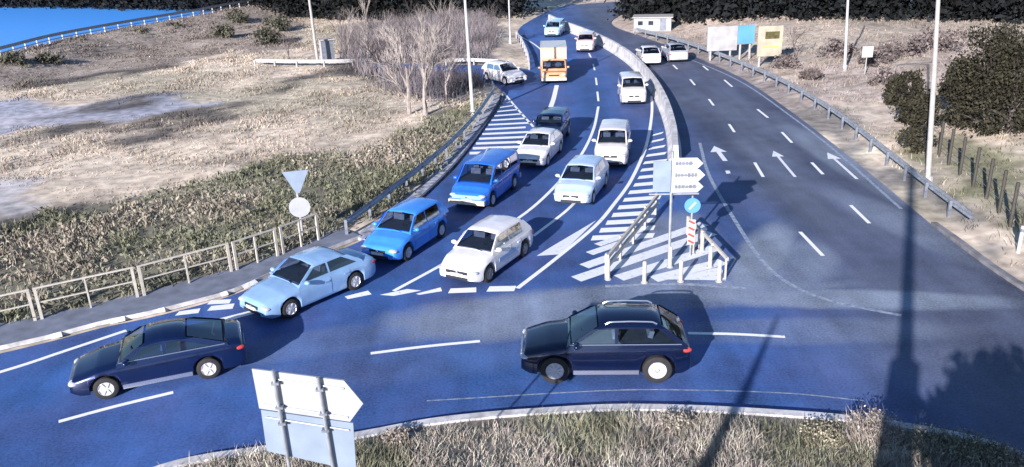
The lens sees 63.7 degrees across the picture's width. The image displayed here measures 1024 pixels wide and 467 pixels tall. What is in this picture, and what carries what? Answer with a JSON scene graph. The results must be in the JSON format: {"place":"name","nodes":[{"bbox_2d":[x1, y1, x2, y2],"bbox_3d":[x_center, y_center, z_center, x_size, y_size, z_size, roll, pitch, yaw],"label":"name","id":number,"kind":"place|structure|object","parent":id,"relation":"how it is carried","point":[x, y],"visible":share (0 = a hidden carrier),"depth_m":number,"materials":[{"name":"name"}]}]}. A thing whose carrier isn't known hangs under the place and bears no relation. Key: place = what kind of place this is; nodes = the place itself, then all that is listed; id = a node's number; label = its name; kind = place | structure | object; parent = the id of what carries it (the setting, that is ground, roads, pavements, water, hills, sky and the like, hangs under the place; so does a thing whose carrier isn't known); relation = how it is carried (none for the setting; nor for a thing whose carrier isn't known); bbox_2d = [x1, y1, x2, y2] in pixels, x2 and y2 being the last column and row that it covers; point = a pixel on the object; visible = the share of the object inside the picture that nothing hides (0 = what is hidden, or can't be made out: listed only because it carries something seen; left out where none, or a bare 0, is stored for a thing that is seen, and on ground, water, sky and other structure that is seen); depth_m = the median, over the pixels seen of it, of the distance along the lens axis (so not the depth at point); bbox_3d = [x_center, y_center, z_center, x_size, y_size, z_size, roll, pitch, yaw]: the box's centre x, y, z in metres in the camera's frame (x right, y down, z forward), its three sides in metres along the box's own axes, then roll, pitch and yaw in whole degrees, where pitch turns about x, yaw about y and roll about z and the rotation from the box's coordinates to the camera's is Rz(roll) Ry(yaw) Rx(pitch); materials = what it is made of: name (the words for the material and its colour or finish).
{"place":"outdoors","nodes":[
{"label":"outdoors","id":0,"kind":"place"},
{"bbox_2d":[0,3,210,51],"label":"water","id":1,"kind":"structure","parent":0,"point":[18,24],"depth_m":120.72,"materials":[{"name":"blue liquid"}]},
{"bbox_2d":[0,228,358,350],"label":"pavement","id":2,"kind":"structure","parent":0,"point":[162,297],"depth_m":27.76,"materials":[{"name":"concrete"}]},
{"bbox_2d":[0,289,36,320],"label":"railing panel","id":3,"kind":"object","parent":2,"relation":"on","point":[30,304],"visible":1,"depth_m":26.20,"materials":[{"name":"beige paint"}]},
{"bbox_2d":[32,266,138,318],"bbox_3d":[-13.981,1.947,27.134,2.983,1.115,0.070,-14,24,-28],"label":"railing panel","id":4,"kind":"object","parent":2,"relation":"on","point":[133,281],"visible":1,"depth_m":27.01,"materials":[{"name":"beige paint"}]},
{"bbox_2d":[137,242,232,295],"bbox_3d":[-11.359,1.228,28.759,3.124,1.115,0.070,-17,25,-34],"label":"railing panel","id":5,"kind":"object","parent":2,"relation":"on","point":[228,256],"visible":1,"depth_m":28.64,"materials":[{"name":"beige paint"}]},
{"bbox_2d":[231,228,278,269],"bbox_3d":[-9.420,0.569,30.297,0.070,1.115,1.780,17,28,41],"label":"railing panel","id":6,"kind":"object","parent":2,"relation":"on","point":[255,248],"visible":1,"depth_m":30.19,"materials":[{"name":"beige paint"}]},
{"bbox_2d":[278,213,319,253],"bbox_3d":[-8.153,-0.001,31.670,0.070,1.115,1.808,13,26,35],"label":"railing panel","id":7,"kind":"object","parent":2,"relation":"on","point":[299,233],"visible":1,"depth_m":31.58,"materials":[{"name":"beige paint"}]},
{"bbox_2d":[0,1,1023,466],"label":"road","id":8,"kind":"structure","parent":0,"point":[944,349],"depth_m":25.72,"materials":[{"name":"asphalt"}]},
{"bbox_2d":[68,317,246,398],"bbox_3d":[-9.841,3.295,22.980,4.543,1.430,2.103,-9,22,-18],"label":"fastback","id":9,"kind":"object","parent":8,"relation":"on","point":[165,350],"visible":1,"depth_m":22.49,"materials":[{"name":"blue paint"}]},
{"bbox_2d":[124,359,168,383],"bbox_3d":[-9.828,3.729,22.182,1.040,0.565,0.093,-9,22,-18],"label":"door","id":10,"kind":"structure","parent":9,"relation":"in","point":[155,369],"depth_m":22.15,"materials":[{"name":"blue paint"}]},
{"bbox_2d":[167,352,198,375],"bbox_3d":[-8.943,3.576,22.473,0.790,0.581,0.093,-9,22,-18],"label":"door","id":11,"kind":"structure","parent":9,"relation":"in","point":[183,363],"depth_m":22.43,"materials":[{"name":"blue paint"}]},
{"bbox_2d":[238,246,375,317],"bbox_3d":[-6.782,1.433,27.500,2.102,1.480,4.543,15,27,38],"label":"sedan","id":12,"kind":"object","parent":8,"relation":"on","point":[314,274],"visible":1,"depth_m":26.99,"materials":[{"name":"blue paint"}]},
{"bbox_2d":[0,36,652,372],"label":"lane line","id":13,"kind":"object","parent":8,"relation":"on","point":[600,220],"visible":0.86,"depth_m":34.55,"materials":[{"name":"paint"}]},
{"bbox_2d":[175,286,515,319],"bbox_3d":[-5.383,2.291,27.166,11.166,0.001,1.804,-3,21,-3],"label":"give way line","id":14,"kind":"object","parent":8,"relation":"on","point":[395,293],"visible":0.91,"depth_m":27.66,"materials":[{"name":"paint"}]},
{"bbox_2d":[360,197,448,260],"bbox_3d":[-4.079,-0.225,31.459,2.062,1.570,3.958,8,23,24],"label":"hatchback","id":15,"kind":"object","parent":8,"relation":"on","point":[408,228],"visible":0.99,"depth_m":30.96,"materials":[{"name":"blue paint"}]},
{"bbox_2d":[59,65,870,422],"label":"road markings","id":16,"kind":"object","parent":8,"relation":"on","point":[805,237],"visible":1,"depth_m":24.23,"materials":[{"name":"paint"}]},
{"bbox_2d":[448,148,520,206],"bbox_3d":[-1.169,-2.526,36.966,2.163,1.750,4.470,6,22,20],"label":"minibus","id":17,"kind":"object","parent":8,"relation":"on","point":[490,177],"visible":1,"depth_m":36.24,"materials":[{"name":"blue paint"}]},
{"bbox_2d":[438,214,533,282],"bbox_3d":[-0.877,0.441,29.455,2.062,1.520,4.193,9,24,28],"label":"hatchback","id":18,"kind":"object","parent":8,"relation":"on","point":[489,247],"visible":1,"depth_m":28.84,"materials":[{"name":"white paint"}]},
{"bbox_2d":[482,60,526,84],"bbox_3d":[-0.579,-12.383,63.159,2.063,1.520,3.958,-16,25,-32],"label":"hatchback","id":19,"kind":"object","parent":8,"relation":"on","point":[504,74],"visible":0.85,"depth_m":62.56,"materials":[{"name":"white paint"}]},
{"bbox_2d":[517,127,562,166],"bbox_3d":[1.385,-4.532,42.380,2.023,1.470,4.243,4,22,17],"label":"sedan","id":20,"kind":"object","parent":8,"relation":"on","point":[540,146],"visible":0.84,"depth_m":41.69,"materials":[{"name":"white paint"}]},
{"bbox_2d":[531,107,570,136],"bbox_3d":[2.189,-5.964,45.881,1.982,1.600,3.920,3,21,13],"label":"jeep","id":21,"kind":"object","parent":8,"relation":"on","point":[558,118],"visible":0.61,"depth_m":45.62,"materials":[{"name":"blue paint"}]},
{"bbox_2d":[538,40,568,82],"bbox_3d":[3.214,-13.290,63.790,2.362,2.495,5.720,-1,21,3],"label":"box truck","id":22,"kind":"object","parent":8,"relation":"on","point":[554,66],"visible":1,"depth_m":62.45,"materials":[{"name":"orange paint"}]},
{"bbox_2d":[543,18,564,36],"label":"van","id":23,"kind":"object","parent":8,"relation":"on","point":[554,28],"visible":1,"depth_m":86.56,"materials":[{"name":"blue paint"}]},
{"bbox_2d":[470,98,666,239],"bbox_3d":[3.209,-4.704,44.700,11.018,0.001,27.932,-2,21,0],"label":"hatching","id":24,"kind":"object","parent":8,"relation":"on","point":[616,229],"visible":0.84,"depth_m":37.88,"materials":[{"name":"paint"}]},
{"bbox_2d":[553,155,608,204],"bbox_3d":[3.131,-2.481,36.750,2.062,1.510,4.243,5,22,18],"label":"hatchback","id":25,"kind":"object","parent":8,"relation":"on","point":[583,179],"visible":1,"depth_m":35.91,"materials":[{"name":"white paint"}]},
{"bbox_2d":[575,31,595,51],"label":"van","id":26,"kind":"object","parent":8,"relation":"on","point":[586,41],"visible":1,"depth_m":75.69,"materials":[{"name":"paint"}]},
{"bbox_2d":[154,404,1023,466],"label":"kerb","id":27,"kind":"structure","parent":8,"relation":"on","point":[596,408],"depth_m":20.25,"materials":[{"name":"concrete"}]},
{"bbox_2d":[520,300,691,382],"bbox_3d":[2.495,2.870,22.437,4.523,1.723,2.203,-1,21,3],"label":"suv","id":28,"kind":"object","parent":8,"relation":"on","point":[649,342],"visible":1,"depth_m":21.76,"materials":[{"name":"black paint"}]},
{"bbox_2d":[592,119,631,165],"bbox_3d":[5.138,-4.634,41.929,2.023,1.710,4.143,2,21,10],"label":"van","id":29,"kind":"object","parent":8,"relation":"on","point":[612,144],"visible":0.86,"depth_m":41.02,"materials":[{"name":"beige paint"}]},
{"bbox_2d":[547,14,681,160],"bbox_3d":[8.098,-14.949,69.879,4.288,0.920,62.021,-3,21,-2],"label":"concrete barrier","id":30,"kind":"object","parent":8,"relation":"on","point":[633,61],"visible":0.81,"depth_m":58.56,"materials":[{"name":"concrete"}]},
{"bbox_2d":[605,195,658,277],"bbox_3d":[4.615,-0.061,31.066,0.140,0.920,7.002,7,23,22],"label":"rail fence","id":31,"kind":"object","parent":8,"relation":"on","point":[633,229],"visible":0.95,"depth_m":30.58,"materials":[{"name":"metal"}]},
{"bbox_2d":[617,71,648,103],"bbox_3d":[8.024,-9.755,55.166,2.042,1.670,4.108,-1,21,4],"label":"van","id":32,"kind":"object","parent":8,"relation":"on","point":[631,85],"visible":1,"depth_m":54.16,"materials":[{"name":"beige paint"}]},
{"bbox_2d":[571,222,725,281],"bbox_3d":[4.970,0.653,30.420,5.919,0.002,5.700,-2,21,0],"label":"hatching","id":33,"kind":"object","parent":8,"relation":"on","point":[709,274],"visible":0.82,"depth_m":29.56,"materials":[{"name":"paint"}]},
{"bbox_2d":[636,45,660,64],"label":"sedan","id":34,"kind":"object","parent":8,"relation":"on","point":[648,54],"visible":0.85,"depth_m":67.62,"materials":[{"name":"white paint"}]},
{"bbox_2d":[427,47,902,400],"bbox_3d":[12.505,-6.334,48.049,14.349,0.001,62.918,3,21,14],"label":"edge line","id":35,"kind":"object","parent":8,"relation":"on","point":[756,253],"visible":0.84,"depth_m":27.71,"materials":[{"name":"paint"}]},
{"bbox_2d":[661,42,687,61],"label":"sedan","id":36,"kind":"object","parent":8,"relation":"on","point":[674,51],"visible":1,"depth_m":68.78,"materials":[{"name":"white paint"}]},
{"bbox_2d":[649,151,704,264],"bbox_3d":[5.651,-0.823,28.417,1.850,4.150,0.190,-1,21,4],"label":"direction sign","id":37,"kind":"object","parent":8,"relation":"on","point":[671,177],"visible":0.99,"depth_m":27.92,"materials":[{"name":"white paint"},{"name":"galvanised steel"}]},
{"bbox_2d":[684,194,700,255],"bbox_3d":[6.414,-0.278,29.441,0.560,2.350,0.121,1,21,7],"label":"keep right sign","id":38,"kind":"object","parent":8,"relation":"on","point":[692,205],"visible":0.99,"depth_m":29.31,"materials":[{"name":"metal"}]},
{"bbox_2d":[537,146,857,255],"bbox_3d":[7.501,-2.232,37.763,19.304,0.001,8.216,-13,23,-26],"label":"road arrow","id":39,"kind":"object","parent":8,"relation":"on","point":[560,247],"visible":0.88,"depth_m":32.69,"materials":[{"name":"paint"}]},
{"bbox_2d":[686,216,728,278],"bbox_3d":[7.005,0.426,29.766,0.110,0.760,4.307,-4,21,-5],"label":"rail fence","id":40,"kind":"object","parent":8,"relation":"on","point":[714,245],"visible":0.86,"depth_m":29.28,"materials":[{"name":"metal"}]},
{"bbox_2d":[0,0,1023,352],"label":"ground","id":41,"kind":"structure","parent":0,"point":[18,200],"depth_m":49.13,"materials":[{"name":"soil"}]},
{"bbox_2d":[0,51,33,69],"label":"bush","id":42,"kind":"object","parent":41,"relation":"on","point":[17,58],"visible":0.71,"depth_m":73.77,"materials":[{"name":"green plant"}]},
{"bbox_2d":[34,52,64,64],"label":"bush","id":43,"kind":"object","parent":41,"relation":"on","point":[45,57],"visible":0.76,"depth_m":76.38,"materials":[{"name":"green plant"}]},
{"bbox_2d":[0,0,255,53],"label":"guard rail","id":44,"kind":"object","parent":41,"relation":"on","point":[24,42],"visible":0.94,"depth_m":93.65,"materials":[{"name":"metal"}]},
{"bbox_2d":[0,235,360,349],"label":"kerb","id":45,"kind":"structure","parent":41,"relation":"on","point":[95,324],"depth_m":26.87,"materials":[{"name":"concrete"}]},
{"bbox_2d":[50,268,279,338],"bbox_3d":[-13.313,2.764,26.523,16.336,0.094,1.558,-16,25,-32],"label":"kerb paint","id":46,"kind":"object","parent":45,"relation":"on","point":[160,310],"visible":0.64,"depth_m":26.97,"materials":[{"name":"paint"}]},
{"bbox_2d":[207,22,234,37],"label":"bush","id":47,"kind":"object","parent":41,"relation":"on","point":[225,30],"visible":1,"depth_m":94.19,"materials":[{"name":"green plant"}]},
{"bbox_2d":[226,9,249,24],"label":"bush","id":48,"kind":"object","parent":41,"relation":"on","point":[237,18],"visible":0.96,"depth_m":106.49,"materials":[{"name":"green plant"}]},
{"bbox_2d":[0,97,480,322],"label":"undergrowth","id":49,"kind":"object","parent":41,"relation":"on","point":[106,259],"visible":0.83,"depth_m":35.29,"materials":[{"name":"green plant"}]},
{"bbox_2d":[252,26,284,45],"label":"bush","id":50,"kind":"object","parent":41,"relation":"on","point":[264,33],"visible":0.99,"depth_m":87.46,"materials":[{"name":"green plant"}]},
{"bbox_2d":[261,14,291,31],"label":"bush","id":51,"kind":"object","parent":41,"relation":"on","point":[279,22],"visible":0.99,"depth_m":98.42,"materials":[{"name":"green plant"}]},
{"bbox_2d":[282,170,309,236],"bbox_3d":[-8.351,-1.089,32.419,1.000,2.880,0.135,-7,21,-11],"label":"sign back","id":52,"kind":"object","parent":41,"relation":"on","point":[299,207],"visible":0.96,"depth_m":32.24,"materials":[{"name":"paint"}]},
{"bbox_2d":[253,58,371,66],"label":"guard rail","id":53,"kind":"object","parent":41,"relation":"on","point":[323,61],"visible":0.87,"depth_m":72.14,"materials":[{"name":"metal"}]},
{"bbox_2d":[308,0,320,64],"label":"lamp post","id":54,"kind":"object","parent":41,"relation":"on","point":[313,32],"visible":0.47,"depth_m":71.74,"materials":[{"name":"metal"}]},
{"bbox_2d":[318,38,334,58],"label":"utility cabinet","id":55,"kind":"object","parent":41,"relation":"on","point":[326,46],"visible":0.79,"depth_m":73.76,"materials":[{"name":"metal"}]},
{"bbox_2d":[353,36,385,76],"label":"bare tree","id":56,"kind":"object","parent":41,"relation":"on","point":[367,43],"visible":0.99,"depth_m":65.37,"materials":[{"name":"brown plant"}]},
{"bbox_2d":[356,14,400,66],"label":"bare tree","id":57,"kind":"object","parent":41,"relation":"on","point":[378,34],"visible":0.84,"depth_m":70.32,"materials":[{"name":"brown plant"}]},
{"bbox_2d":[366,25,421,113],"bbox_3d":[-7.243,-9.910,51.175,3.695,5.953,2.706,16,27,39],"label":"bare tree","id":58,"kind":"object","parent":41,"relation":"on","point":[406,81],"visible":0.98,"depth_m":51.31,"materials":[{"name":"brown plant"}]},
{"bbox_2d":[393,19,424,65],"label":"bare tree","id":59,"kind":"object","parent":41,"relation":"on","point":[411,28],"visible":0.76,"depth_m":69.70,"materials":[{"name":"brown plant"}]},
{"bbox_2d":[332,6,505,99],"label":"brushwood","id":60,"kind":"object","parent":41,"relation":"on","point":[479,23],"visible":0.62,"depth_m":77.06,"materials":[{"name":"plant"}]},
{"bbox_2d":[344,81,494,233],"bbox_3d":[-3.487,-5.413,46.314,1.201,1.027,29.519,2,21,10],"label":"guard rail","id":61,"kind":"object","parent":41,"relation":"on","point":[368,206],"visible":0.89,"depth_m":39.26,"materials":[{"name":"metal"}]},
{"bbox_2d":[358,94,500,240],"bbox_3d":[-2.976,-4.774,45.568,1.562,0.130,28.610,2,21,11],"label":"verge strip","id":62,"kind":"object","parent":41,"relation":"on","point":[424,186],"visible":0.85,"depth_m":42.08,"materials":[{"name":"concrete"}]},
{"bbox_2d":[409,14,457,115],"bbox_3d":[-5.005,-10.288,51.234,4.182,6.476,2.801,14,26,36],"label":"bare tree","id":63,"kind":"object","parent":41,"relation":"on","point":[428,70],"visible":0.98,"depth_m":50.84,"materials":[{"name":"brown plant"}]},
{"bbox_2d":[365,94,501,238],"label":"kerb","id":64,"kind":"structure","parent":41,"relation":"on","point":[429,189],"depth_m":43.80,"materials":[{"name":"concrete"}]},
{"bbox_2d":[425,0,459,48],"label":"bare tree","id":65,"kind":"object","parent":41,"relation":"on","point":[453,30],"visible":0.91,"depth_m":76.24,"materials":[{"name":"brown plant"}]},
{"bbox_2d":[434,47,471,104],"bbox_3d":[-3.913,-10.691,55.759,2.595,4.001,1.663,-7,21,-13],"label":"bare tree","id":66,"kind":"object","parent":41,"relation":"on","point":[446,81],"visible":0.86,"depth_m":55.31,"materials":[{"name":"brown plant"}]},
{"bbox_2d":[464,0,475,114],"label":"lamp post","id":67,"kind":"object","parent":41,"relation":"on","point":[473,110],"visible":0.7,"depth_m":51.09,"materials":[{"name":"metal"}]},
{"bbox_2d":[0,0,1023,24],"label":"woodland","id":68,"kind":"object","parent":41,"relation":"on","point":[868,9],"visible":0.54,"depth_m":93.20,"materials":[{"name":"green plant"}]},
{"bbox_2d":[632,14,672,31],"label":"roadside hut","id":69,"kind":"object","parent":41,"relation":"on","point":[656,22],"visible":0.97,"depth_m":87.41,"materials":[{"name":"paint"}]},
{"bbox_2d":[707,26,737,60],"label":"billboard","id":70,"kind":"object","parent":41,"relation":"on","point":[721,38],"visible":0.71,"depth_m":68.66,"materials":[{"name":"paint"}]},
{"bbox_2d":[737,25,754,59],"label":"billboard","id":71,"kind":"object","parent":41,"relation":"on","point":[746,33],"visible":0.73,"depth_m":67.54,"materials":[{"name":"paint"}]},
{"bbox_2d":[756,25,783,66],"bbox_3d":[19.934,-14.391,63.869,1.900,3.350,0.261,-2,21,0],"label":"billboard","id":72,"kind":"object","parent":41,"relation":"on","point":[769,40],"visible":0.84,"depth_m":63.57,"materials":[{"name":"paint"}]},
{"bbox_2d":[769,53,801,68],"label":"bush","id":73,"kind":"object","parent":41,"relation":"on","point":[788,61],"visible":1,"depth_m":62.81,"materials":[{"name":"brown plant"}]},
{"bbox_2d":[634,28,972,218],"bbox_3d":[16.717,-10.872,58.586,3.414,1.103,58.767,-3,21,-3],"label":"guard rail","id":74,"kind":"object","parent":41,"relation":"on","point":[956,204],"visible":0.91,"depth_m":45.00,"materials":[{"name":"metal"}]},
{"bbox_2d":[798,67,823,79],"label":"bush","id":75,"kind":"object","parent":41,"relation":"on","point":[811,73],"visible":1,"depth_m":58.38,"materials":[{"name":"brown plant"}]},
{"bbox_2d":[812,36,859,57],"bbox_3d":[25.625,-14.592,64.564,3.300,1.799,3.488,-15,24,-31],"label":"bush","id":76,"kind":"object","parent":41,"relation":"on","point":[835,44],"visible":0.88,"depth_m":64.48,"materials":[{"name":"brown plant"}]},
{"bbox_2d":[842,0,848,70],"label":"lamp post","id":77,"kind":"object","parent":41,"relation":"on","point":[846,39],"visible":0.83,"depth_m":59.24,"materials":[{"name":"metal"}]},
{"bbox_2d":[670,7,1023,265],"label":"verge grass","id":78,"kind":"structure","parent":41,"relation":"on","point":[861,38],"depth_m":60.90,"materials":[{"name":"plant"}]},
{"bbox_2d":[862,46,873,75],"bbox_3d":[24.557,-11.905,57.121,0.750,2.125,0.115,-2,21,0],"label":"sign","id":79,"kind":"object","parent":41,"relation":"on","point":[867,51],"visible":1,"depth_m":56.84,"materials":[{"name":"metal"}]},
{"bbox_2d":[854,41,898,67],"bbox_3d":[26.619,-13.019,59.853,2.866,1.797,2.924,-2,21,0],"label":"bush","id":80,"kind":"object","parent":41,"relation":"on","point":[887,57],"visible":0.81,"depth_m":59.73,"materials":[{"name":"brown plant"}]},
{"bbox_2d":[867,66,899,85],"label":"bush","id":81,"kind":"object","parent":41,"relation":"on","point":[884,74],"visible":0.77,"depth_m":53.87,"materials":[{"name":"brown plant"}]},
{"bbox_2d":[881,72,906,105],"bbox_3d":[23.147,-8.635,49.672,1.506,2.059,1.638,-2,21,0],"label":"evergreen tree","id":82,"kind":"object","parent":41,"relation":"on","point":[888,86],"visible":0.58,"depth_m":49.48,"materials":[{"name":"green plant"}]},
{"bbox_2d":[880,33,929,57],"bbox_3d":[29.118,-13.807,60.592,3.328,1.913,3.278,-2,21,0],"label":"bush","id":83,"kind":"object","parent":41,"relation":"on","point":[918,41],"visible":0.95,"depth_m":60.42,"materials":[{"name":"brown plant"}]},
{"bbox_2d":[887,69,928,125],"bbox_3d":[21.997,-7.445,45.366,2.027,3.296,2.358,-2,21,0],"label":"evergreen tree","id":84,"kind":"object","parent":41,"relation":"on","point":[915,79],"visible":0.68,"depth_m":45.10,"materials":[{"name":"green plant"}]},
{"bbox_2d":[895,89,945,153],"bbox_3d":[20.315,-5.569,41.061,2.053,3.304,1.910,-2,21,0],"label":"evergreen tree","id":85,"kind":"object","parent":41,"relation":"on","point":[918,121],"visible":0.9,"depth_m":40.81,"materials":[{"name":"green plant"}]},
{"bbox_2d":[923,0,939,184],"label":"lamp post","id":86,"kind":"object","parent":41,"relation":"on","point":[929,176],"visible":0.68,"depth_m":34.88,"materials":[{"name":"metal"}]},
{"bbox_2d":[915,22,970,52],"bbox_3d":[32.526,-14.732,62.199,3.802,2.062,3.729,5,22,17],"label":"bush","id":87,"kind":"object","parent":41,"relation":"on","point":[943,42],"visible":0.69,"depth_m":61.73,"materials":[{"name":"brown plant"}]},
{"bbox_2d":[934,58,985,129],"bbox_3d":[23.758,-7.263,43.399,2.867,3.800,2.859,-2,21,0],"label":"evergreen tree","id":88,"kind":"object","parent":41,"relation":"on","point":[956,79],"visible":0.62,"depth_m":42.91,"materials":[{"name":"green plant"}]},
{"bbox_2d":[936,56,984,107],"bbox_3d":[25.104,-8.344,46.094,2.343,3.163,2.469,-2,21,0],"label":"evergreen tree","id":89,"kind":"object","parent":41,"relation":"on","point":[947,72],"visible":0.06,"depth_m":46.12,"materials":[{"name":"green plant"}]},
{"bbox_2d":[924,105,1023,242],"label":"wire fence","id":90,"kind":"object","parent":41,"relation":"on","point":[1002,191],"visible":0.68,"depth_m":33.98,"materials":[{"name":"metal"}]},
{"bbox_2d":[931,222,1023,290],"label":"kerb","id":91,"kind":"structure","parent":41,"relation":"on","point":[980,257],"depth_m":28.67,"materials":[{"name":"concrete"}]},
{"bbox_2d":[940,19,1023,137],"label":"evergreen tree","id":92,"kind":"object","parent":41,"relation":"on","point":[993,74],"visible":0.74,"depth_m":41.22,"materials":[{"name":"green plant"}]},
{"bbox_2d":[969,31,1023,138],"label":"evergreen tree","id":93,"kind":"object","parent":41,"relation":"on","point":[1013,114],"visible":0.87,"depth_m":40.68,"materials":[{"name":"green plant"}]},
{"bbox_2d":[973,26,1023,109],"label":"evergreen tree","id":94,"kind":"object","parent":41,"relation":"on","point":[996,59],"visible":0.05,"depth_m":45.17,"materials":[{"name":"green plant"}]},
{"bbox_2d":[183,411,969,466],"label":"island soil","id":95,"kind":"structure","parent":0,"point":[472,424],"depth_m":20.09,"materials":[{"name":"soil"}]},
{"bbox_2d":[252,368,362,466],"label":"direction sign","id":96,"kind":"object","parent":95,"relation":"on","point":[308,417],"visible":1,"depth_m":13.13,"materials":[{"name":"metal"}]},
{"bbox_2d":[158,402,1023,466],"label":"weeds","id":97,"kind":"object","parent":95,"relation":"on","point":[610,454],"visible":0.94,"depth_m":18.75,"materials":[{"name":"beige plant"}]},
{"bbox_2d":[652,409,694,435],"bbox_3d":[3.887,4.486,19.677,1.074,0.386,0.994,-2,21,0],"label":"weed bush","id":98,"kind":"object","parent":95,"relation":"on","point":[679,421],"visible":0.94,"depth_m":19.64,"materials":[{"name":"plant"}]},
{"bbox_2d":[795,418,847,451],"bbox_3d":[7.114,4.585,18.964,1.243,0.474,1.196,10,24,30],"label":"weed bush","id":99,"kind":"object","parent":95,"relation":"on","point":[823,431],"visible":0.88,"depth_m":18.91,"materials":[{"name":"plant"}]},
{"bbox_2d":[838,404,911,452],"bbox_3d":[8.374,4.423,18.932,1.836,0.711,1.644,10,24,28],"label":"weed bush","id":100,"kind":"object","parent":95,"relation":"on","point":[862,423],"visible":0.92,"depth_m":18.88,"materials":[{"name":"plant"}]},
{"bbox_2d":[899,423,969,464],"bbox_3d":[9.413,4.668,18.353,1.503,0.589,1.478,-8,21,-14],"label":"weed bush","id":101,"kind":"object","parent":95,"relation":"on","point":[928,436],"visible":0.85,"depth_m":18.38,"materials":[{"name":"plant"}]},
{"bbox_2d":[935,423,1007,466],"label":"weed bush","id":102,"kind":"object","parent":95,"relation":"on","point":[972,443],"visible":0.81,"depth_m":18.11,"materials":[{"name":"plant"}]},
{"bbox_2d":[972,434,1023,466],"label":"weed bush","id":103,"kind":"object","parent":95,"relation":"on","point":[1011,455],"visible":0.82,"depth_m":17.81,"materials":[{"name":"plant"}]},
{"bbox_2d":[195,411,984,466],"bbox_3d":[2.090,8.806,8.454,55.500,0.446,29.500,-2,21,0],"label":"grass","id":104,"kind":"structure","parent":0,"point":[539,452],"depth_m":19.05,"materials":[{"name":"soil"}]},
{"bbox_2d":[380,426,414,449],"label":"weed bush","id":105,"kind":"object","parent":104,"relation":"on","point":[395,435],"visible":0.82,"depth_m":19.45,"materials":[{"name":"plant"}]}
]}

